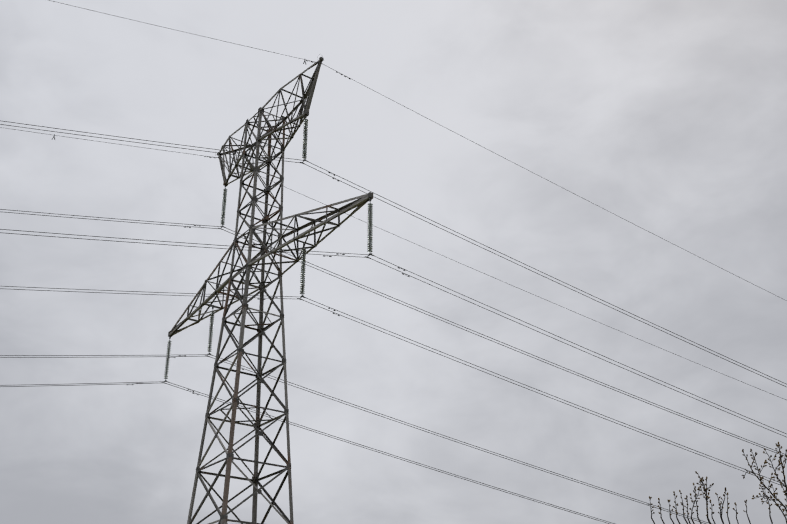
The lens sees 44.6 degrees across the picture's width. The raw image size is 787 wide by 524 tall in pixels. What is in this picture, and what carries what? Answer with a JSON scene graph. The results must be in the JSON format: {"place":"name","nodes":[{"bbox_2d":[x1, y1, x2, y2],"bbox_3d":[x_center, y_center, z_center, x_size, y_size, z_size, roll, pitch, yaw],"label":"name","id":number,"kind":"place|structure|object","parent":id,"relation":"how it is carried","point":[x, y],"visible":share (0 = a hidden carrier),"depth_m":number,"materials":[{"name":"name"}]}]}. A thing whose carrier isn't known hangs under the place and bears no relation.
{"place":"outdoors","nodes":[
{"label":"outdoors","id":0,"kind":"place"},
{"bbox_2d":[0,0,786,523],"label":"sky","id":1,"kind":"structure","parent":0,"point":[668,117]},
{"bbox_3d":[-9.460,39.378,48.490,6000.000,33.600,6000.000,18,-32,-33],"label":"ground","id":2,"kind":"structure","parent":0,"visible":0},
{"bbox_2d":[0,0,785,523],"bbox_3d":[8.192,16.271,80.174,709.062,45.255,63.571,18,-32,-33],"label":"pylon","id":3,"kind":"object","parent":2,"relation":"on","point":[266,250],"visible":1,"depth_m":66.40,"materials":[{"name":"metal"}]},
{"bbox_2d":[649,442,786,523],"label":"branches","id":4,"kind":"object","parent":2,"relation":"on","point":[761,482],"visible":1,"depth_m":4.70,"materials":[{"name":"brown plant"}]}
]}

